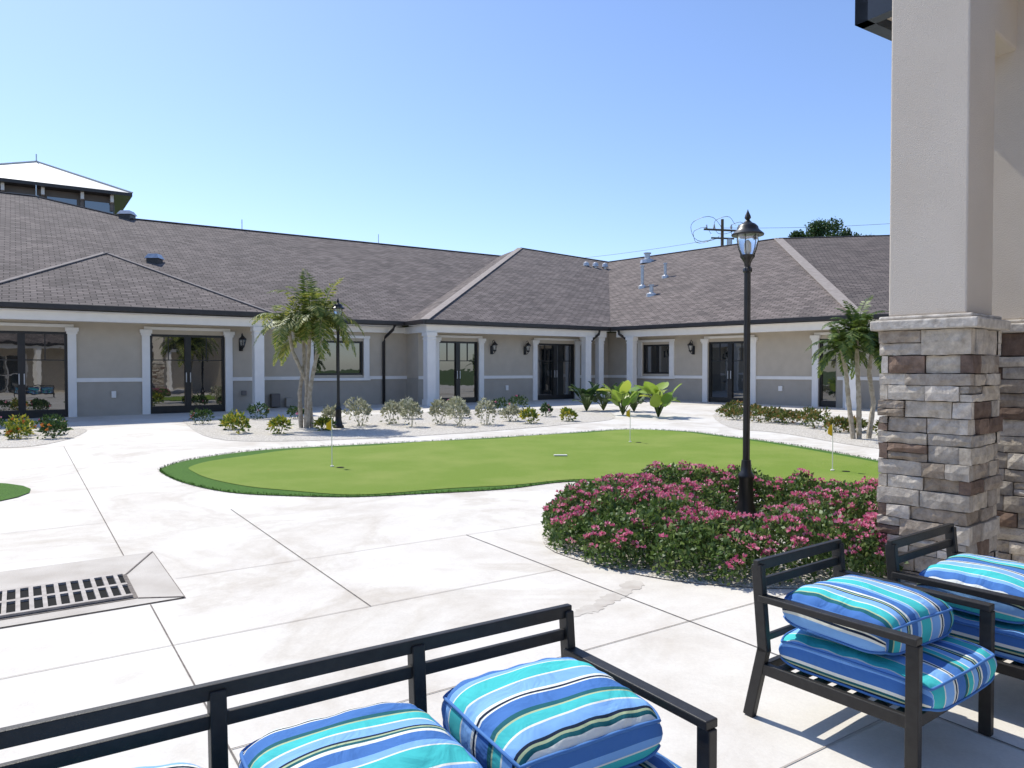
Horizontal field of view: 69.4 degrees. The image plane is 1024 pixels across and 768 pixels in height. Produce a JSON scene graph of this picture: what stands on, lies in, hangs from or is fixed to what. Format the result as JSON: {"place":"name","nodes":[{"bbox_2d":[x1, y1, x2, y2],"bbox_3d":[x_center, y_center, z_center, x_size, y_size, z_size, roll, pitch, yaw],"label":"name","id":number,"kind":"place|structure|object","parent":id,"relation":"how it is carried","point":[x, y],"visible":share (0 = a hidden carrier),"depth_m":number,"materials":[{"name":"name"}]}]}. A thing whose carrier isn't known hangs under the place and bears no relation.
{"place":"outdoors","nodes":[
{"label":"outdoors","id":0,"kind":"place"},
{"bbox_2d":[0,483,29,500],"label":"side lawn","id":1,"kind":"structure","parent":0,"point":[8,491],"depth_m":9.10,"materials":[{"name":"plant"}]},
{"bbox_2d":[0,0,891,260],"label":"sky","id":2,"kind":"structure","parent":0,"point":[580,128],"materials":[{"name":"blue"}]},
{"bbox_2d":[0,398,1023,767],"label":"concrete patio","id":3,"kind":"structure","parent":0,"point":[182,530],"depth_m":4.84,"materials":[{"name":"white concrete"}]},
{"bbox_2d":[0,426,86,447],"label":"gravel bed","id":4,"kind":"object","parent":3,"relation":"on","point":[24,441],"visible":0.71,"depth_m":15.26,"materials":[{"name":"gravel"}]},
{"bbox_2d":[0,417,7,433],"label":"green shrub","id":5,"kind":"object","parent":4,"relation":"on","point":[2,421],"visible":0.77,"depth_m":16.18,"materials":[{"name":"green plant"}]},
{"bbox_2d":[4,424,34,438],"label":"lantana shrub","id":6,"kind":"object","parent":4,"relation":"on","point":[21,430],"visible":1,"depth_m":15.16,"materials":[{"name":"green plant"}]},
{"bbox_2d":[4,413,37,435],"bbox_3d":[-10.564,0.894,15.917,0.616,0.561,0.609,0,1,0],"label":"shrub","id":7,"kind":"object","parent":4,"relation":"on","point":[21,421],"visible":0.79,"depth_m":15.88,"materials":[{"name":"green plant"}]},
{"bbox_2d":[35,413,68,428],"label":"green shrub","id":8,"kind":"object","parent":4,"relation":"on","point":[53,416],"visible":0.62,"depth_m":16.93,"materials":[{"name":"green plant"}]},
{"bbox_2d":[39,419,64,433],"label":"lantana shrub","id":9,"kind":"object","parent":4,"relation":"on","point":[59,421],"visible":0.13,"depth_m":16.02,"materials":[{"name":"green plant"}]},
{"bbox_2d":[36,419,73,438],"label":"lantana shrub","id":10,"kind":"object","parent":4,"relation":"on","point":[48,425],"visible":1,"depth_m":15.26,"materials":[{"name":"green plant"}]},
{"bbox_2d":[0,551,185,627],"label":"storm drain grate","id":11,"kind":"object","parent":3,"relation":"on","point":[43,593],"visible":1,"depth_m":5.16,"materials":[{"name":"concrete"}]},
{"bbox_2d":[0,603,717,767],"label":"patio sofa","id":12,"kind":"object","parent":3,"relation":"on","point":[217,719],"visible":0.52,"depth_m":2.15,"materials":[{"name":"metal"}]},
{"bbox_2d":[238,702,482,767],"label":"striped cushion","id":13,"kind":"object","parent":12,"relation":"on","point":[391,735],"visible":1,"depth_m":1.92,"materials":[{"name":"fabric"}]},
{"bbox_2d":[631,752,681,767],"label":"striped cushion","id":14,"kind":"object","parent":12,"relation":"on","point":[657,760],"visible":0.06,"depth_m":2.21,"materials":[{"name":"fabric"}]},
{"bbox_2d":[441,657,662,767],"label":"striped cushion","id":15,"kind":"object","parent":14,"relation":"on","point":[566,712],"visible":0.98,"depth_m":2.13,"materials":[{"name":"fabric"}]},
{"bbox_2d":[183,408,614,440],"bbox_3d":[-1.857,0.986,19.704,12.644,0.108,7.159,-1,1,-24],"label":"gravel bed","id":16,"kind":"object","parent":3,"relation":"on","point":[374,427],"visible":0.68,"depth_m":18.07,"materials":[{"name":"white gravel"}]},
{"bbox_2d":[189,408,214,423],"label":"green shrub","id":17,"kind":"object","parent":16,"relation":"on","point":[202,414],"visible":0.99,"depth_m":18.79,"materials":[{"name":"green plant"}]},
{"bbox_2d":[218,413,239,429],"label":"croton shrub","id":18,"kind":"object","parent":16,"relation":"on","point":[222,421],"visible":0.3,"depth_m":17.24,"materials":[{"name":"green plant"}]},
{"bbox_2d":[222,409,250,433],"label":"croton shrub","id":19,"kind":"object","parent":16,"relation":"on","point":[242,419],"visible":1,"depth_m":16.34,"materials":[{"name":"green plant"}]},
{"bbox_2d":[247,402,269,418],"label":"green shrub","id":20,"kind":"object","parent":16,"relation":"on","point":[255,408],"visible":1,"depth_m":20.37,"materials":[{"name":"green plant"}]},
{"bbox_2d":[265,414,294,433],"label":"croton shrub","id":21,"kind":"object","parent":16,"relation":"on","point":[276,421],"visible":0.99,"depth_m":16.14,"materials":[{"name":"green plant"}]},
{"bbox_2d":[286,405,303,418],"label":"green shrub","id":22,"kind":"object","parent":16,"relation":"on","point":[293,410],"visible":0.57,"depth_m":20.52,"materials":[{"name":"green plant"}]},
{"bbox_2d":[249,269,364,427],"bbox_3d":[-4.963,-0.890,17.828,2.748,3.894,2.274,0,1,0],"label":"pygmy date palm","id":23,"kind":"object","parent":16,"relation":"on","point":[306,323],"visible":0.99,"depth_m":17.63,"materials":[{"name":"green plant"}]},
{"bbox_2d":[311,416,336,430],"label":"croton shrub","id":24,"kind":"object","parent":16,"relation":"on","point":[321,421],"visible":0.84,"depth_m":17.02,"materials":[{"name":"green plant"}]},
{"bbox_2d":[321,404,341,418],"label":"silver shrub","id":25,"kind":"object","parent":16,"relation":"on","point":[327,411],"visible":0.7,"depth_m":19.12,"materials":[{"name":"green plant"}]},
{"bbox_2d":[331,299,344,427],"bbox_3d":[-4.160,-0.500,17.694,0.316,3.113,0.316,0,1,0],"label":"street lamp","id":26,"kind":"object","parent":16,"relation":"on","point":[337,307],"visible":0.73,"depth_m":17.66,"materials":[{"name":"black metal"}]},
{"bbox_2d":[341,396,372,425],"bbox_3d":[-3.821,0.656,18.312,0.685,0.766,0.845,0,1,20],"label":"silver shrub","id":27,"kind":"object","parent":16,"relation":"on","point":[364,404],"visible":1,"depth_m":18.24,"materials":[{"name":"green plant"}]},
{"bbox_2d":[380,399,404,424],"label":"silver shrub","id":28,"kind":"object","parent":16,"relation":"on","point":[393,406],"visible":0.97,"depth_m":18.74,"materials":[{"name":"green plant"}]},
{"bbox_2d":[399,397,416,418],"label":"silver shrub","id":29,"kind":"object","parent":16,"relation":"on","point":[403,402],"visible":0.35,"depth_m":20.55,"materials":[{"name":"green plant"}]},
{"bbox_2d":[393,400,423,426],"bbox_3d":[-2.536,0.724,18.000,0.769,0.691,0.606,0,1,0],"label":"silver shrub","id":30,"kind":"object","parent":16,"relation":"on","point":[411,407],"visible":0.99,"depth_m":17.93,"materials":[{"name":"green plant"}]},
{"bbox_2d":[428,396,449,423],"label":"silver shrub","id":31,"kind":"object","parent":16,"relation":"on","point":[435,404],"visible":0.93,"depth_m":18.62,"materials":[{"name":"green plant"}]},
{"bbox_2d":[447,396,465,416],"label":"silver shrub","id":32,"kind":"object","parent":16,"relation":"on","point":[457,405],"visible":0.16,"depth_m":20.94,"materials":[{"name":"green plant"}]},
{"bbox_2d":[445,397,471,425],"bbox_3d":[-1.323,0.684,18.140,0.698,0.774,0.644,0,1,0],"label":"silver shrub","id":33,"kind":"object","parent":16,"relation":"on","point":[463,407],"visible":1,"depth_m":18.04,"materials":[{"name":"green plant"}]},
{"bbox_2d":[474,396,497,424],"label":"silver shrub","id":34,"kind":"object","parent":16,"relation":"on","point":[489,405],"visible":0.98,"depth_m":18.53,"materials":[{"name":"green plant"}]},
{"bbox_2d":[492,397,507,412],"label":"green shrub","id":35,"kind":"object","parent":16,"relation":"on","point":[499,404],"visible":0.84,"depth_m":22.53,"materials":[{"name":"green plant"}]},
{"bbox_2d":[498,403,520,420],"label":"silver shrub","id":36,"kind":"object","parent":16,"relation":"on","point":[514,409],"visible":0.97,"depth_m":19.62,"materials":[{"name":"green plant"}]},
{"bbox_2d":[506,395,528,411],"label":"green shrub","id":37,"kind":"object","parent":16,"relation":"on","point":[517,397],"visible":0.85,"depth_m":22.98,"materials":[{"name":"green plant"}]},
{"bbox_2d":[518,405,540,423],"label":"croton shrub","id":38,"kind":"object","parent":16,"relation":"on","point":[532,413],"visible":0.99,"depth_m":18.93,"materials":[{"name":"green plant"}]},
{"bbox_2d":[539,401,552,416],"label":"green shrub","id":39,"kind":"object","parent":16,"relation":"on","point":[543,408],"visible":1,"depth_m":21.24,"materials":[{"name":"green plant"}]},
{"bbox_2d":[559,407,578,420],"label":"croton shrub","id":40,"kind":"object","parent":16,"relation":"on","point":[565,411],"visible":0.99,"depth_m":19.63,"materials":[{"name":"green plant"}]},
{"bbox_2d":[569,383,604,410],"bbox_3d":[2.340,0.425,23.847,1.135,0.908,1.093,-1,1,-24],"label":"dark leaf plant","id":41,"kind":"object","parent":16,"relation":"on","point":[586,398],"visible":0.95,"depth_m":23.72,"materials":[{"name":"plant"}]},
{"bbox_2d":[588,381,617,409],"bbox_3d":[3.029,0.385,24.245,1.135,0.964,1.071,1,1,30],"label":"dark leaf plant","id":42,"kind":"object","parent":16,"relation":"on","point":[607,394],"visible":0.63,"depth_m":24.07,"materials":[{"name":"plant"}]},
{"bbox_2d":[0,447,1023,767],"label":"concrete expansion joints","id":43,"kind":"object","parent":3,"relation":"on","point":[412,597],"visible":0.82,"depth_m":4.47,"materials":[{"name":"concrete"}]},
{"bbox_2d":[159,428,877,496],"bbox_3d":[0.660,1.219,11.618,10.930,0.090,7.994,-1,1,-29],"label":"putting green fringe","id":44,"kind":"object","parent":3,"relation":"on","point":[182,471],"visible":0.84,"depth_m":10.12,"materials":[{"name":"green plant"}]},
{"bbox_2d":[189,429,878,493],"bbox_3d":[0.785,1.212,11.647,10.324,0.088,7.650,-1,1,-31],"label":"putting green","id":45,"kind":"object","parent":44,"relation":"on","point":[400,467],"visible":0.8,"depth_m":11.57,"materials":[{"name":"green plant"}]},
{"bbox_2d":[326,419,332,466],"bbox_3d":[-2.736,0.882,11.120,0.109,0.720,0.056,0,1,0],"label":"golf flag","id":46,"kind":"object","parent":45,"relation":"on","point":[329,425],"visible":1,"depth_m":11.12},
{"bbox_2d":[828,424,833,470],"bbox_3d":[4.623,0.915,10.721,0.109,0.680,0.056,0,1,0],"label":"golf flag","id":47,"kind":"object","parent":45,"relation":"on","point":[830,430],"visible":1,"depth_m":10.72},
{"bbox_2d":[574,580,643,616],"bbox_3d":[0.663,1.445,4.988,0.172,0.008,0.935,1,1,34],"label":"damp concrete stain","id":48,"kind":"object","parent":3,"relation":"on","point":[611,598],"visible":0.94,"depth_m":4.98,"materials":[{"name":"concrete"}]},
{"bbox_2d":[598,380,640,414],"bbox_3d":[3.342,0.404,22.035,1.229,1.062,1.191,-1,1,-26],"label":"elephant ear plant","id":49,"kind":"object","parent":3,"relation":"on","point":[621,394],"visible":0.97,"depth_m":21.80,"materials":[{"name":"green plant"}]},
{"bbox_2d":[629,390,646,410],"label":"dark leaf plant","id":50,"kind":"object","parent":3,"relation":"on","point":[640,400],"visible":0.46,"depth_m":23.58,"materials":[{"name":"plant"}]},
{"bbox_2d":[634,381,682,416],"bbox_3d":[4.123,0.438,21.236,1.374,1.040,1.376,1,1,33],"label":"elephant ear plant","id":51,"kind":"object","parent":3,"relation":"on","point":[659,400],"visible":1,"depth_m":20.94,"materials":[{"name":"green plant"}]},
{"bbox_2d":[542,504,904,587],"bbox_3d":[2.057,1.383,6.809,3.575,0.034,3.260,0,1,0],"label":"gravel bed","id":52,"kind":"object","parent":3,"relation":"on","point":[693,576],"visible":0.23,"depth_m":5.60,"materials":[{"name":"white gravel"}]},
{"bbox_2d":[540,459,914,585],"bbox_3d":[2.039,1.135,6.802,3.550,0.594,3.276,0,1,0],"label":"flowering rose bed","id":53,"kind":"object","parent":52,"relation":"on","point":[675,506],"visible":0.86,"depth_m":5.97,"materials":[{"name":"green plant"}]},
{"bbox_2d":[731,210,763,521],"bbox_3d":[2.350,-0.184,7.398,0.316,3.113,0.316,0,1,0],"label":"street lamp","id":54,"kind":"object","parent":52,"relation":"on","point":[747,233],"visible":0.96,"depth_m":7.36,"materials":[{"name":"black metal"}]},
{"bbox_2d":[713,411,880,447],"bbox_3d":[7.585,1.030,18.361,4.630,0.114,10.848,0,1,0],"label":"gravel bed","id":55,"kind":"object","parent":3,"relation":"on","point":[803,430],"visible":0.41,"depth_m":17.28,"materials":[{"name":"white gravel"}]},
{"bbox_2d":[715,405,738,416],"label":"bronze shrub","id":56,"kind":"object","parent":55,"relation":"on","point":[722,409],"visible":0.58,"depth_m":21.28,"materials":[{"name":"green plant"}]},
{"bbox_2d":[721,400,742,409],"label":"bronze shrub","id":57,"kind":"object","parent":55,"relation":"on","point":[732,403],"visible":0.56,"depth_m":21.91,"materials":[{"name":"green plant"}]},
{"bbox_2d":[724,407,742,419],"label":"bronze shrub","id":58,"kind":"object","parent":55,"relation":"on","point":[728,413],"visible":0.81,"depth_m":20.07,"materials":[{"name":"green plant"}]},
{"bbox_2d":[750,403,762,417],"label":"bronze shrub","id":59,"kind":"object","parent":55,"relation":"on","point":[755,405],"visible":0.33,"depth_m":20.67,"materials":[{"name":"green plant"}]},
{"bbox_2d":[750,405,773,422],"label":"bronze shrub","id":60,"kind":"object","parent":55,"relation":"on","point":[763,411],"visible":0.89,"depth_m":19.24,"materials":[{"name":"green plant"}]},
{"bbox_2d":[756,406,772,418],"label":"bronze shrub","id":61,"kind":"object","parent":55,"relation":"on","point":[771,407],"visible":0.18,"depth_m":20.24,"materials":[{"name":"green plant"}]},
{"bbox_2d":[767,406,783,422],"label":"bronze shrub","id":62,"kind":"object","parent":55,"relation":"on","point":[775,408],"visible":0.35,"depth_m":19.35,"materials":[{"name":"green plant"}]},
{"bbox_2d":[772,408,798,423],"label":"bronze shrub","id":63,"kind":"object","parent":55,"relation":"on","point":[784,412],"visible":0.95,"depth_m":18.70,"materials":[{"name":"green plant"}]},
{"bbox_2d":[779,409,801,422],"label":"bronze shrub","id":64,"kind":"object","parent":55,"relation":"on","point":[790,417],"visible":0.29,"depth_m":19.02,"materials":[{"name":"green plant"}]},
{"bbox_2d":[795,406,818,425],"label":"bronze shrub","id":65,"kind":"object","parent":55,"relation":"on","point":[799,416],"visible":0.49,"depth_m":18.25,"materials":[{"name":"green plant"}]},
{"bbox_2d":[802,406,830,427],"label":"bronze shrub","id":66,"kind":"object","parent":55,"relation":"on","point":[818,415],"visible":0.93,"depth_m":17.52,"materials":[{"name":"green plant"}]},
{"bbox_2d":[822,415,848,432],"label":"bronze shrub","id":67,"kind":"object","parent":55,"relation":"on","point":[838,420],"visible":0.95,"depth_m":16.52,"materials":[{"name":"green plant"}]},
{"bbox_2d":[806,296,888,438],"bbox_3d":[7.147,-0.351,15.247,2.093,2.980,1.468,0,1,0],"label":"pygmy date palm","id":68,"kind":"object","parent":55,"relation":"on","point":[850,340],"visible":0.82,"depth_m":15.18,"materials":[{"name":"green plant"}]},
{"bbox_2d":[844,415,867,431],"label":"bronze shrub","id":69,"kind":"object","parent":55,"relation":"on","point":[864,423],"visible":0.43,"depth_m":16.51,"materials":[{"name":"green plant"}]},
{"bbox_2d":[873,420,880,434],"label":"bronze shrub","id":70,"kind":"object","parent":55,"relation":"on","point":[875,427],"visible":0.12,"depth_m":15.96,"materials":[{"name":"green plant"}]},
{"bbox_2d":[743,539,994,767],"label":"patio armchair","id":71,"kind":"object","parent":3,"relation":"on","point":[912,718],"visible":0.65,"depth_m":3.15,"materials":[{"name":"metal"}]},
{"bbox_2d":[779,628,996,711],"bbox_3d":[1.606,1.162,3.182,0.640,0.154,0.690,-1,1,-37],"label":"striped cushion","id":72,"kind":"object","parent":71,"relation":"on","point":[956,671],"visible":0.63,"depth_m":2.97,"materials":[{"name":"fabric"}]},
{"bbox_2d":[782,575,953,655],"bbox_3d":[1.559,0.988,3.242,0.599,0.201,0.506,0,3,-35],"label":"striped cushion","id":73,"kind":"object","parent":72,"relation":"on","point":[928,618],"visible":0.9,"depth_m":3.09,"materials":[{"name":"fabric"}]},
{"bbox_2d":[889,329,988,571],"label":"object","id":74,"kind":"object","parent":3,"relation":"on","point":[927,385],"visible":0.07,"depth_m":5.32,"materials":[{"name":"stone"}]},
{"bbox_2d":[876,328,1002,583],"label":"ledge stones","id":75,"kind":"object","parent":3,"relation":"on","point":[910,500],"visible":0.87,"depth_m":5.24,"materials":[{"name":"grey stone"}]},
{"bbox_2d":[870,312,1010,330],"bbox_3d":[3.154,-0.444,5.449,0.710,0.103,0.710,-1,2,-41],"label":"cap","id":76,"kind":"object","parent":75,"relation":"on","point":[948,321],"visible":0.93,"depth_m":5.20,"materials":[{"name":"stone"}]},
{"bbox_2d":[889,0,995,316],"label":"stucco shaft","id":77,"kind":"object","parent":76,"relation":"on","point":[942,145],"visible":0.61,"depth_m":5.24,"materials":[{"name":"white paint"}]},
{"bbox_2d":[885,523,1023,679],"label":"patio armchair","id":78,"kind":"object","parent":3,"relation":"on","point":[949,543],"visible":0.32,"depth_m":3.64,"materials":[{"name":"metal"}]},
{"bbox_2d":[949,609,1023,663],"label":"striped cushion","id":79,"kind":"object","parent":78,"relation":"on","point":[1009,641],"visible":0.2,"depth_m":3.32,"materials":[{"name":"fabric"}]},
{"bbox_2d":[916,553,1023,623],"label":"striped cushion","id":80,"kind":"object","parent":79,"relation":"on","point":[991,573],"visible":0.61,"depth_m":3.47,"materials":[{"name":"fabric"}]},
{"bbox_2d":[989,333,1023,562],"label":"ledge stones","id":81,"kind":"object","parent":3,"relation":"on","point":[1011,515],"visible":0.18,"depth_m":5.77,"materials":[{"name":"grey stone"}]},
{"bbox_2d":[1002,319,1023,333],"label":"cap","id":82,"kind":"object","parent":81,"relation":"on","point":[1017,325],"visible":0.07,"depth_m":5.71,"materials":[{"name":"stone"}]},
{"bbox_2d":[992,0,1023,319],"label":"stucco shaft","id":83,"kind":"object","parent":82,"relation":"on","point":[1008,252],"visible":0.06,"depth_m":5.80,"materials":[{"name":"beige paint"}]},
{"bbox_2d":[995,0,1017,55],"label":"beam","id":84,"kind":"structure","parent":83,"relation":"on","point":[1006,29],"depth_m":5.62,"materials":[{"name":"paint"}]},
{"bbox_2d":[998,333,1023,541],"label":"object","id":85,"kind":"object","parent":3,"relation":"on","point":[1011,407],"depth_m":5.82,"materials":[{"name":"stone"}]},
{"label":"patio back wall","id":86,"kind":"object","parent":3,"relation":"on","visible":0},
{"bbox_2d":[855,0,891,40],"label":"eave","id":87,"kind":"object","parent":86,"relation":"on","point":[873,16],"visible":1,"depth_m":6.35,"materials":[{"name":"paint"}]},
{"bbox_3d":[-0.852,1.212,1.554,0.589,0.154,0.691,-1,1,-33],"label":"striped cushion","id":88,"kind":"object","parent":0,"visible":0},
{"bbox_2d":[135,762,200,767],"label":"striped cushion","id":89,"kind":"object","parent":88,"relation":"on","point":[180,765],"visible":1,"depth_m":1.84,"materials":[{"name":"fabric"}]},
{"bbox_3d":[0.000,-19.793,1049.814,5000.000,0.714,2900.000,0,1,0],"label":"ground","id":90,"kind":"structure","parent":0,"visible":0},
{"bbox_2d":[0,319,889,416],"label":"walls","id":91,"kind":"structure","parent":90,"relation":"on","point":[107,350],"depth_m":26.73,"materials":[{"name":"paint"}]},
{"bbox_2d":[239,333,246,350],"bbox_3d":[-8.638,-1.345,23.698,0.240,0.570,0.366,0,1,-22],"label":"wall lantern","id":92,"kind":"object","parent":91,"relation":"attached to","point":[242,340],"depth_m":23.60,"materials":[{"name":"black metal"}]},
{"bbox_2d":[0,331,835,418],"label":"doors and windows","id":93,"kind":"structure","parent":91,"relation":"attached to","point":[187,373],"depth_m":23.43,"materials":[{"name":"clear glass"}]},
{"bbox_2d":[0,322,878,416],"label":"white trim","id":94,"kind":"structure","parent":91,"relation":"attached to","point":[430,376],"depth_m":26.62,"materials":[{"name":"white paint"}]},
{"bbox_2d":[0,301,888,337],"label":"eaves and beams","id":95,"kind":"object","parent":91,"relation":"attached to","point":[61,312],"visible":0.66,"depth_m":25.78,"materials":[{"name":"white paint"}]},
{"bbox_2d":[0,193,889,332],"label":"roof","id":96,"kind":"structure","parent":95,"relation":"on","point":[389,282],"depth_m":30.63,"materials":[{"name":"tile"}]},
{"bbox_2d":[0,154,132,214],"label":"clerestory tower","id":97,"kind":"structure","parent":96,"relation":"on","point":[51,182],"depth_m":36.66,"materials":[{"name":"metal"}]},
{"bbox_2d":[0,185,889,318],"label":"roof caps and vents","id":98,"kind":"object","parent":96,"relation":"on","point":[832,290],"visible":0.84,"depth_m":32.41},
{"bbox_2d":[111,385,782,406],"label":"utility boxes","id":99,"kind":"object","parent":91,"relation":"attached to","point":[274,400],"visible":0.95,"depth_m":25.32,"materials":[{"name":"paint"}]},
{"bbox_2d":[490,340,497,353],"bbox_3d":[-0.702,-1.453,29.007,0.240,0.570,0.366,0,1,-22],"label":"wall lantern","id":100,"kind":"object","parent":91,"relation":"attached to","point":[493,347],"depth_m":28.92,"materials":[{"name":"black metal"}]},
{"bbox_2d":[382,325,626,403],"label":"downspouts","id":101,"kind":"object","parent":91,"relation":"attached to","point":[383,359],"visible":0.59,"depth_m":27.57,"materials":[{"name":"metal"}]},
{"bbox_2d":[524,341,530,354],"bbox_3d":[0.628,-1.471,29.896,0.240,0.570,0.366,0,1,-22],"label":"wall lantern","id":102,"kind":"object","parent":91,"relation":"attached to","point":[527,346],"depth_m":29.80,"materials":[{"name":"black metal"}]},
{"bbox_2d":[687,340,694,354],"bbox_3d":[7.107,-1.460,29.381,0.250,0.570,0.371,1,1,29],"label":"wall lantern","id":103,"kind":"object","parent":91,"relation":"attached to","point":[691,347],"depth_m":29.30,"materials":[{"name":"black metal"}]},
{"bbox_2d":[586,216,889,257],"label":"utility pole","id":104,"kind":"object","parent":90,"relation":"on","point":[722,238],"visible":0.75,"depth_m":59.66,"materials":[{"name":"brown wood"}]},
{"bbox_2d":[788,229,809,237],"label":"background tree","id":105,"kind":"object","parent":90,"relation":"on","point":[796,233],"visible":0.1,"depth_m":60.20,"materials":[{"name":"green plant"}]},
{"bbox_2d":[801,217,846,236],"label":"background tree","id":106,"kind":"object","parent":90,"relation":"on","point":[818,228],"visible":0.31,"depth_m":58.91,"materials":[{"name":"green plant"}]},
{"bbox_2d":[826,227,861,235],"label":"background tree","id":107,"kind":"object","parent":90,"relation":"on","point":[848,232],"visible":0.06,"depth_m":60.91,"materials":[{"name":"green plant"}]}
]}

